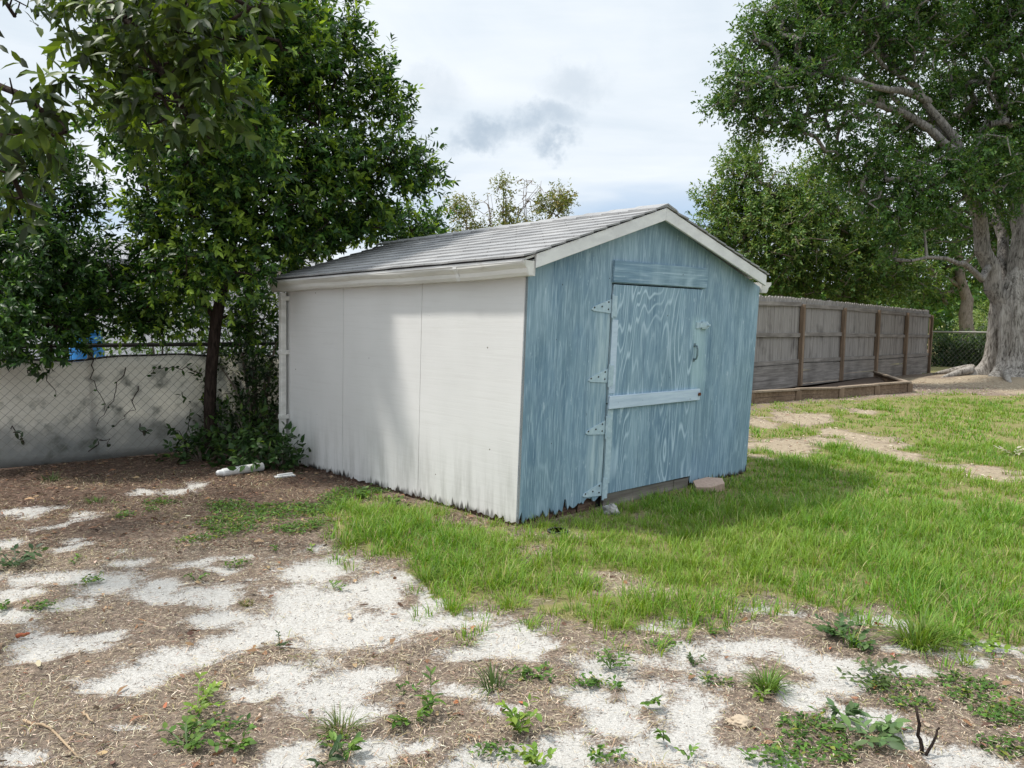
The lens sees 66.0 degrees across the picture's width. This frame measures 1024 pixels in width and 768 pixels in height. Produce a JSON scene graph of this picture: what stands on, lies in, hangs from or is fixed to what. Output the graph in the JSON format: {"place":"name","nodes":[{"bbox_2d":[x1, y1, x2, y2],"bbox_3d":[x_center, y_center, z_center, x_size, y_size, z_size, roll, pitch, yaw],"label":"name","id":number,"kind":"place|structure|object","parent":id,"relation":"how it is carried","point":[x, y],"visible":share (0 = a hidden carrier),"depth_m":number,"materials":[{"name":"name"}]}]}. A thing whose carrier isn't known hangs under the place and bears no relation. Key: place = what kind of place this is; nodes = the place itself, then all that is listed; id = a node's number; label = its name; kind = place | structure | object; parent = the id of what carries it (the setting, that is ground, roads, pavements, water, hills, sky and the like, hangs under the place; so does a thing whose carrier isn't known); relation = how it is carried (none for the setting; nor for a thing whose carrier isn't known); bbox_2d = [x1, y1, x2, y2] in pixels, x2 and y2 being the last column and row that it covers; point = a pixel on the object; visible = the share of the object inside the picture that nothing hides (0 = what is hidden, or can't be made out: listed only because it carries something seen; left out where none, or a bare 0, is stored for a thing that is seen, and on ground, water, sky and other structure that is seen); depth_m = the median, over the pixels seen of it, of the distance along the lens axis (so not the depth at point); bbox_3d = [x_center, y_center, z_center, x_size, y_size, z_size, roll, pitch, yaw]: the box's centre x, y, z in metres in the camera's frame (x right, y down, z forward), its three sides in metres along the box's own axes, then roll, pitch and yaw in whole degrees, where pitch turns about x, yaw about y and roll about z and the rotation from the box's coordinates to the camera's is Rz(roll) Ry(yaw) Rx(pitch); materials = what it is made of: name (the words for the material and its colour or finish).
{"place":"outdoors","nodes":[
{"label":"outdoors","id":0,"kind":"place"},
{"bbox_2d":[0,326,1023,767],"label":"ground","id":1,"kind":"structure","parent":0,"point":[604,718],"depth_m":3.69,"materials":[{"name":"beige sand"}]},
{"bbox_2d":[0,599,10,610],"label":"leafy weed","id":2,"kind":"object","parent":1,"relation":"on","point":[4,606],"visible":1,"depth_m":4.04,"materials":[{"name":"green plant"}]},
{"bbox_2d":[15,632,29,637],"bbox_3d":[-2.284,1.169,3.679,0.024,0.024,0.060,6,7,44],"label":"stick","id":3,"kind":"object","parent":1,"relation":"on","point":[18,635],"visible":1,"depth_m":3.67,"materials":[{"name":"orange wood"}]},
{"bbox_2d":[0,543,48,566],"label":"leafy weed","id":4,"kind":"object","parent":1,"relation":"on","point":[19,561],"visible":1,"depth_m":4.76,"materials":[{"name":"green plant"}]},
{"bbox_2d":[22,719,79,758],"bbox_3d":[-1.621,1.254,2.803,0.414,0.019,0.046,4,6,35],"label":"stick","id":5,"kind":"object","parent":1,"relation":"on","point":[54,732],"visible":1,"depth_m":2.83,"materials":[{"name":"wood"}]},
{"bbox_2d":[41,472,65,482],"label":"grass tuft","id":6,"kind":"object","parent":1,"relation":"on","point":[52,477],"visible":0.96,"depth_m":7.37,"materials":[{"name":"green plant"}]},
{"bbox_2d":[69,553,80,563],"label":"leafy weed","id":7,"kind":"object","parent":1,"relation":"on","point":[76,557],"visible":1,"depth_m":4.86,"materials":[{"name":"green plant"}]},
{"bbox_2d":[0,129,159,382],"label":"broadleaf tree","id":8,"kind":"object","parent":1,"relation":"on","point":[43,284],"visible":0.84,"depth_m":7.65,"materials":[{"name":"green plant"}]},
{"bbox_2d":[69,732,95,741],"bbox_3d":[-1.527,1.254,2.802,0.084,0.014,0.053,1,5,0],"label":"stick","id":9,"kind":"object","parent":1,"relation":"on","point":[71,739],"visible":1,"depth_m":2.81,"materials":[{"name":"wood"}]},
{"bbox_2d":[69,331,104,361],"bbox_3d":[-5.826,-0.103,10.834,0.472,1.255,0.472,1,5,0],"label":"plastic barrel","id":10,"kind":"object","parent":1,"relation":"on","point":[74,355],"visible":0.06,"depth_m":10.65,"materials":[{"name":"blue plastic"}]},
{"bbox_2d":[82,710,92,721],"bbox_3d":[-1.584,1.242,2.941,0.016,0.021,0.123,-4,7,-41],"label":"stick","id":11,"kind":"object","parent":1,"relation":"on","point":[87,716],"visible":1,"depth_m":2.94,"materials":[{"name":"wood"}]},
{"bbox_2d":[77,495,107,504],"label":"grass tuft","id":12,"kind":"object","parent":1,"relation":"on","point":[95,500],"visible":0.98,"depth_m":6.47,"materials":[{"name":"green plant"}]},
{"bbox_2d":[0,342,278,468],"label":"fabric fence","id":13,"kind":"object","parent":1,"relation":"on","point":[61,427],"visible":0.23,"depth_m":8.34,"materials":[{"name":"fabric"}]},
{"bbox_2d":[10,367,152,451],"bbox_3d":[-4.259,0.254,7.834,1.250,0.867,0.133,-2,6,-27],"label":"vine","id":14,"kind":"object","parent":13,"relation":"attached to","point":[93,446],"visible":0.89,"depth_m":7.87,"materials":[{"name":"green plant"}]},
{"bbox_2d":[46,352,138,426],"bbox_3d":[-4.160,0.065,7.849,0.816,0.774,0.164,-2,6,-29],"label":"vine","id":15,"kind":"object","parent":13,"relation":"attached to","point":[100,394],"visible":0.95,"depth_m":7.96,"materials":[{"name":"green plant"}]},
{"bbox_2d":[147,363,201,453],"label":"vine","id":16,"kind":"object","parent":13,"relation":"attached to","point":[173,430],"visible":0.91,"depth_m":8.29,"materials":[{"name":"green plant"}]},
{"bbox_2d":[230,303,278,446],"bbox_3d":[-2.759,-0.053,8.798,0.766,1.696,0.361,1,5,0],"label":"vine","id":17,"kind":"object","parent":13,"relation":"attached to","point":[252,374],"visible":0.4,"depth_m":8.86,"materials":[{"name":"green plant"}]},
{"bbox_2d":[0,0,302,245],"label":"overhanging tree","id":18,"kind":"object","parent":1,"relation":"on","point":[185,71],"visible":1,"depth_m":1.93,"materials":[{"name":"green plant"}]},
{"bbox_2d":[1,235,319,358],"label":"neighbour house","id":19,"kind":"structure","parent":1,"relation":"on","point":[148,338],"depth_m":17.15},
{"bbox_2d":[94,302,230,357],"bbox_3d":[-4.399,-0.176,9.756,2.167,2.356,1.569,1,5,0],"label":"shrub","id":20,"kind":"object","parent":1,"relation":"on","point":[149,350],"visible":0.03,"depth_m":9.65,"materials":[{"name":"green plant"}]},
{"bbox_2d":[158,715,219,753],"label":"leafy weed","id":21,"kind":"object","parent":1,"relation":"on","point":[187,728],"visible":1,"depth_m":2.82,"materials":[{"name":"green plant"}]},
{"bbox_2d":[183,572,209,580],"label":"leafy weed","id":22,"kind":"object","parent":1,"relation":"on","point":[201,576],"visible":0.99,"depth_m":4.47,"materials":[{"name":"green plant"}]},
{"bbox_2d":[181,672,229,712],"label":"leafy weed","id":23,"kind":"object","parent":1,"relation":"on","point":[204,699],"visible":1,"depth_m":3.08,"materials":[{"name":"green plant"}]},
{"bbox_2d":[153,421,259,463],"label":"undergrowth plant","id":24,"kind":"object","parent":1,"relation":"on","point":[184,456],"visible":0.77,"depth_m":8.26,"materials":[{"name":"green plant"}]},
{"bbox_2d":[148,241,282,355],"bbox_3d":[-3.559,-0.693,10.278,2.338,3.221,1.717,1,5,0],"label":"shrub","id":25,"kind":"object","parent":1,"relation":"on","point":[228,330],"visible":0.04,"depth_m":10.17,"materials":[{"name":"green plant"}]},
{"bbox_2d":[174,269,284,452],"bbox_3d":[-2.995,-0.201,9.065,1.904,2.262,1.233,1,5,0],"label":"shrub","id":26,"kind":"object","parent":1,"relation":"on","point":[261,371],"visible":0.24,"depth_m":8.93,"materials":[{"name":"green plant"}]},
{"bbox_2d":[208,723,256,752],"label":"leafy weed","id":27,"kind":"object","parent":1,"relation":"on","point":[247,741],"visible":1,"depth_m":2.77,"materials":[{"name":"green plant"}]},
{"bbox_2d":[188,389,278,456],"bbox_3d":[-2.897,0.503,8.668,1.508,0.891,0.876,1,5,0],"label":"shrub","id":28,"kind":"object","parent":1,"relation":"on","point":[241,408],"visible":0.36,"depth_m":8.63,"materials":[{"name":"green plant"}]},
{"bbox_2d":[216,462,263,475],"bbox_3d":[-2.639,0.832,7.645,0.084,0.086,0.477,6,7,44],"label":"plastic pipe","id":29,"kind":"object","parent":1,"relation":"on","point":[225,472],"visible":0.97,"depth_m":7.60,"materials":[{"name":"white plastic"}]},
{"bbox_2d":[201,407,290,472],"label":"undergrowth plant","id":30,"kind":"object","parent":1,"relation":"on","point":[241,444],"visible":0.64,"depth_m":7.96,"materials":[{"name":"green plant"}]},
{"bbox_2d":[239,598,255,607],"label":"grass tuft","id":31,"kind":"object","parent":1,"relation":"on","point":[245,605],"visible":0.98,"depth_m":4.15,"materials":[{"name":"green plant"}]},
{"bbox_2d":[56,0,461,454],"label":"broadleaf tree","id":32,"kind":"object","parent":1,"relation":"on","point":[218,187],"visible":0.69,"depth_m":7.92,"materials":[{"name":"green plant"}]},
{"bbox_2d":[227,419,310,474],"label":"undergrowth plant","id":33,"kind":"object","parent":1,"relation":"on","point":[284,454],"visible":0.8,"depth_m":7.75,"materials":[{"name":"green plant"}]},
{"bbox_2d":[275,630,288,645],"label":"leafy weed","id":34,"kind":"object","parent":1,"relation":"on","point":[284,643],"visible":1,"depth_m":3.61,"materials":[{"name":"green plant"}]},
{"bbox_2d":[274,472,295,477],"bbox_3d":[-2.177,0.871,7.536,0.192,0.027,0.087,-3,6,-36],"label":"plastic scrap","id":35,"kind":"object","parent":1,"relation":"on","point":[290,474],"visible":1,"depth_m":7.53,"materials":[{"name":"white plastic"}]},
{"bbox_2d":[305,734,344,767],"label":"leafy weed","id":36,"kind":"object","parent":1,"relation":"on","point":[336,746],"visible":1,"depth_m":2.69,"materials":[{"name":"green plant"}]},
{"bbox_2d":[329,579,346,590],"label":"leafy weed","id":37,"kind":"object","parent":1,"relation":"on","point":[335,584],"visible":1,"depth_m":4.44,"materials":[{"name":"green plant"}]},
{"bbox_2d":[307,703,379,741],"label":"grass tuft","id":38,"kind":"object","parent":1,"relation":"on","point":[335,722],"visible":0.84,"depth_m":2.92,"materials":[{"name":"green plant"}]},
{"bbox_2d":[324,531,362,549],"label":"grass tuft","id":39,"kind":"object","parent":1,"relation":"on","point":[346,545],"visible":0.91,"depth_m":5.16,"materials":[{"name":"green plant"}]},
{"bbox_2d":[326,731,366,760],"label":"leafy weed","id":40,"kind":"object","parent":1,"relation":"on","point":[352,746],"visible":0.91,"depth_m":2.76,"materials":[{"name":"green plant"}]},
{"bbox_2d":[353,486,371,497],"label":"leafy weed","id":41,"kind":"object","parent":1,"relation":"on","point":[363,489],"visible":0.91,"depth_m":6.71,"materials":[{"name":"green plant"}]},
{"bbox_2d":[385,495,403,502],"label":"leafy weed","id":42,"kind":"object","parent":1,"relation":"on","point":[389,498],"visible":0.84,"depth_m":6.42,"materials":[{"name":"green plant"}]},
{"bbox_2d":[384,698,438,728],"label":"leafy weed","id":43,"kind":"object","parent":1,"relation":"on","point":[420,712],"visible":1,"depth_m":2.96,"materials":[{"name":"green plant"}]},
{"bbox_2d":[403,556,443,582],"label":"grass tuft","id":44,"kind":"object","parent":1,"relation":"on","point":[428,573],"visible":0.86,"depth_m":4.58,"materials":[{"name":"green plant"}]},
{"bbox_2d":[414,666,445,713],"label":"leafy weed","id":45,"kind":"object","parent":1,"relation":"on","point":[430,695],"visible":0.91,"depth_m":3.05,"materials":[{"name":"green plant"}]},
{"bbox_2d":[457,654,522,700],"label":"grass tuft","id":46,"kind":"object","parent":1,"relation":"on","point":[492,680],"visible":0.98,"depth_m":3.27,"materials":[{"name":"green plant"}]},
{"bbox_2d":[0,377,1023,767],"bbox_3d":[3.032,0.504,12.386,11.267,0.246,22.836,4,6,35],"label":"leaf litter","id":47,"kind":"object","parent":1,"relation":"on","point":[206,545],"visible":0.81,"depth_m":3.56,"materials":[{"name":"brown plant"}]},
{"bbox_2d":[444,170,580,231],"bbox_3d":[-0.040,-4.755,31.252,5.448,7.648,2.390,1,5,0],"label":"sparse tree","id":48,"kind":"object","parent":1,"relation":"on","point":[561,202],"visible":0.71,"depth_m":30.89,"materials":[{"name":"green plant"}]},
{"bbox_2d":[496,693,541,734],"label":"leafy weed","id":49,"kind":"object","parent":1,"relation":"on","point":[513,720],"visible":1,"depth_m":2.90,"materials":[{"name":"green plant"}]},
{"bbox_2d":[268,203,771,525],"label":"garden shed","id":50,"kind":"structure","parent":1,"relation":"on","point":[515,374],"depth_m":6.42,"materials":[{"name":"white paint"}]},
{"bbox_2d":[583,401,694,499],"bbox_3d":[1.084,0.517,6.557,1.430,0.768,0.061,-4,7,-42],"label":"door","id":51,"kind":"structure","parent":50,"relation":"in","point":[649,444],"depth_m":6.56,"materials":[{"name":"blue paint"}]},
{"bbox_2d":[588,284,710,408],"bbox_3d":[1.158,-0.307,6.480,1.533,0.979,0.088,-4,7,-42],"label":"door","id":52,"kind":"structure","parent":50,"relation":"in","point":[654,336],"depth_m":6.47,"materials":[{"name":"blue paint"}]},
{"bbox_2d":[22,483,1023,767],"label":"ground cover","id":53,"kind":"object","parent":1,"relation":"on","point":[286,507],"visible":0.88,"depth_m":3.23,"materials":[{"name":"green plant"}]},
{"bbox_2d":[522,661,549,677],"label":"leafy weed","id":54,"kind":"object","parent":1,"relation":"on","point":[528,669],"visible":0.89,"depth_m":3.38,"materials":[{"name":"green plant"}]},
{"bbox_2d":[519,741,556,765],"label":"leafy weed","id":55,"kind":"object","parent":1,"relation":"on","point":[532,757],"visible":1,"depth_m":2.70,"materials":[{"name":"green plant"}]},
{"bbox_2d":[547,527,568,535],"bbox_3d":[0.323,1.043,5.557,0.150,0.030,0.150,1,5,0],"label":"drain cap","id":56,"kind":"object","parent":1,"relation":"on","point":[553,529],"visible":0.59,"depth_m":5.54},
{"bbox_2d":[602,503,619,515],"bbox_3d":[0.770,0.984,6.128,0.139,0.110,0.106,1,5,0],"label":"rock","id":57,"kind":"object","parent":1,"relation":"on","point":[611,507],"visible":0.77,"depth_m":6.09,"materials":[{"name":"grey stone"}]},
{"bbox_2d":[593,648,634,668],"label":"leafy weed","id":58,"kind":"object","parent":1,"relation":"on","point":[610,660],"visible":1,"depth_m":3.45,"materials":[{"name":"green plant"}]},
{"bbox_2d":[640,695,661,705],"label":"leafy weed","id":59,"kind":"object","parent":1,"relation":"on","point":[652,701],"visible":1,"depth_m":3.08,"materials":[{"name":"green plant"}]},
{"bbox_2d":[652,728,670,742],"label":"leafy weed","id":60,"kind":"object","parent":1,"relation":"on","point":[663,736],"visible":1,"depth_m":2.84,"materials":[{"name":"green plant"}]},
{"bbox_2d":[674,743,699,759],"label":"leafy weed","id":61,"kind":"object","parent":1,"relation":"on","point":[691,748],"visible":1,"depth_m":2.75,"materials":[{"name":"green plant"}]},
{"bbox_2d":[687,607,704,619],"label":"leafy weed","id":62,"kind":"object","parent":1,"relation":"on","point":[699,615],"visible":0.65,"depth_m":3.99,"materials":[{"name":"green plant"}]},
{"bbox_2d":[686,652,706,665],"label":"leafy weed","id":63,"kind":"object","parent":1,"relation":"on","point":[691,659],"visible":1,"depth_m":3.48,"materials":[{"name":"green plant"}]},
{"bbox_2d":[693,477,724,492],"bbox_3d":[1.751,0.914,7.036,0.326,0.088,0.214,-7,16,-19],"label":"paver","id":64,"kind":"object","parent":1,"relation":"on","point":[712,483],"visible":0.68,"depth_m":6.99,"materials":[{"name":"beige concrete"}]},
{"bbox_2d":[708,625,728,633],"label":"leafy weed","id":65,"kind":"object","parent":1,"relation":"on","point":[714,631],"visible":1,"depth_m":3.80,"materials":[{"name":"green plant"}]},
{"bbox_2d":[725,714,752,727],"bbox_3d":[0.864,1.281,2.994,0.084,0.045,0.080,-2,6,-25],"label":"rock","id":66,"kind":"object","parent":1,"relation":"on","point":[742,721],"visible":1,"depth_m":2.98,"materials":[{"name":"beige stone"}]},
{"bbox_2d":[752,684,770,701],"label":"leafy weed","id":67,"kind":"object","parent":1,"relation":"on","point":[755,694],"visible":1,"depth_m":3.17,"materials":[{"name":"green plant"}]},
{"bbox_2d":[735,660,796,698],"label":"grass tuft","id":68,"kind":"object","parent":1,"relation":"on","point":[769,683],"visible":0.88,"depth_m":3.28,"materials":[{"name":"green plant"}]},
{"bbox_2d":[684,128,956,307],"bbox_3d":[10.590,-4.593,27.087,9.174,8.374,4.792,-1,5,-19],"label":"green tree","id":69,"kind":"object","parent":1,"relation":"on","point":[801,247],"visible":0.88,"depth_m":26.18,"materials":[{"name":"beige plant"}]},
{"bbox_2d":[751,371,912,403],"bbox_3d":[6.399,0.142,15.788,1.939,0.333,10.449,6,7,43],"label":"raised bed","id":70,"kind":"object","parent":1,"relation":"on","point":[878,383],"visible":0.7,"depth_m":15.45,"materials":[{"name":"brown wood"}]},
{"bbox_2d":[806,612,875,638],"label":"leafy weed","id":71,"kind":"object","parent":1,"relation":"on","point":[829,629],"visible":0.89,"depth_m":3.79,"materials":[{"name":"green plant"}]},
{"bbox_2d":[752,295,933,389],"bbox_3d":[6.224,-0.717,17.137,0.278,2.330,19.575,6,7,42],"label":"plank fence","id":72,"kind":"object","parent":1,"relation":"on","point":[802,341],"visible":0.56,"depth_m":18.45,"materials":[{"name":"grey wood"}]},
{"bbox_2d":[826,697,871,720],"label":"leafy weed","id":73,"kind":"object","parent":1,"relation":"on","point":[851,707],"visible":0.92,"depth_m":3.03,"materials":[{"name":"green plant"}]},
{"bbox_2d":[835,631,877,650],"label":"leafy weed","id":74,"kind":"object","parent":1,"relation":"on","point":[864,645],"visible":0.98,"depth_m":3.66,"materials":[{"name":"green plant"}]},
{"bbox_2d":[690,0,1023,381],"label":"oak tree","id":75,"kind":"object","parent":1,"relation":"on","point":[985,158],"visible":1,"depth_m":18.29,"materials":[{"name":"green plant"}]},
{"bbox_2d":[750,279,989,341],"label":"woodland","id":76,"kind":"object","parent":1,"relation":"on","point":[945,317],"visible":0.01,"depth_m":55.69,"materials":[{"name":"green plant"}]},
{"bbox_2d":[829,710,913,749],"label":"leafy weed","id":77,"kind":"object","parent":1,"relation":"on","point":[893,743],"visible":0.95,"depth_m":2.90,"materials":[{"name":"green plant"}]},
{"bbox_2d":[836,652,907,693],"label":"leafy weed","id":78,"kind":"object","parent":1,"relation":"on","point":[886,682],"visible":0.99,"depth_m":3.35,"materials":[{"name":"green plant"}]},
{"bbox_2d":[871,714,904,745],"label":"leafy weed","id":79,"kind":"object","parent":1,"relation":"on","point":[888,717],"visible":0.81,"depth_m":2.90,"materials":[{"name":"green plant"}]},
{"bbox_2d":[865,598,970,662],"bbox_3d":[1.883,1.129,3.685,0.498,0.200,0.477,4,6,32],"label":"grass tuft","id":80,"kind":"object","parent":1,"relation":"on","point":[920,639],"visible":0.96,"depth_m":3.70,"materials":[{"name":"green plant"}]},
{"bbox_2d":[914,705,923,753],"bbox_3d":[1.448,1.226,2.806,0.041,0.172,0.019,2,5,14],"label":"stick","id":81,"kind":"object","parent":1,"relation":"on","point":[921,746],"visible":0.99,"depth_m":2.80,"materials":[{"name":"brown wood"}]},
{"bbox_2d":[924,727,939,755],"bbox_3d":[1.490,1.269,2.799,0.073,0.093,0.014,-2,6,-29],"label":"stick","id":82,"kind":"object","parent":1,"relation":"on","point":[929,748],"visible":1,"depth_m":2.80,"materials":[{"name":"brown wood"}]},
{"bbox_2d":[899,320,979,366],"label":"hedge bush","id":83,"kind":"object","parent":1,"relation":"on","point":[935,356],"visible":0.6,"depth_m":28.16,"materials":[{"name":"green plant"}]},
{"bbox_2d":[873,197,1010,343],"bbox_3d":[18.720,-4.553,33.917,8.057,7.309,5.266,1,5,0],"label":"slim trunked tree","id":84,"kind":"object","parent":1,"relation":"on","point":[961,276],"visible":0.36,"depth_m":32.96,"materials":[{"name":"green plant"}]},
{"bbox_2d":[932,321,984,365],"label":"hedge bush","id":85,"kind":"object","parent":1,"relation":"on","point":[957,334],"visible":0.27,"depth_m":28.41,"materials":[{"name":"green plant"}]},
{"bbox_2d":[931,331,986,366],"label":"chain link fence","id":86,"kind":"object","parent":1,"relation":"on","point":[967,332],"visible":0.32,"depth_m":26.57,"materials":[{"name":"metal"}]},
{"bbox_2d":[952,650,981,668],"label":"grass tuft","id":87,"kind":"object","parent":1,"relation":"on","point":[970,661],"visible":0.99,"depth_m":3.52,"materials":[{"name":"green plant"}]},
{"bbox_2d":[948,298,988,349],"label":"pale shrub","id":88,"kind":"object","parent":1,"relation":"on","point":[975,314],"visible":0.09,"depth_m":39.85,"materials":[{"name":"green plant"}]},
{"bbox_2d":[954,317,987,365],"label":"hedge bush","id":89,"kind":"object","parent":1,"relation":"on","point":[979,341],"visible":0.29,"depth_m":28.08,"materials":[{"name":"green plant"}]},
{"bbox_2d":[945,622,1023,653],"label":"leafy weed","id":90,"kind":"object","parent":1,"relation":"on","point":[988,648],"visible":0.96,"depth_m":3.69,"materials":[{"name":"green plant"}]},
{"bbox_2d":[975,700,1022,725],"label":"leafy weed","id":91,"kind":"object","parent":1,"relation":"on","point":[1000,706],"visible":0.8,"depth_m":3.08,"materials":[{"name":"green plant"}]},
{"bbox_2d":[993,445,1023,454],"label":"leafy weed","id":92,"kind":"object","parent":1,"relation":"on","point":[1020,450],"visible":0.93,"depth_m":8.96,"materials":[{"name":"green plant"}]},
{"bbox_2d":[0,0,1023,292],"label":"sky","id":93,"kind":"structure","parent":0,"point":[597,95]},
{"bbox_2d":[304,373,1023,675],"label":"grass","id":94,"kind":"structure","parent":0,"point":[919,565],"depth_m":5.27,"materials":[{"name":"green plant"}]}
]}

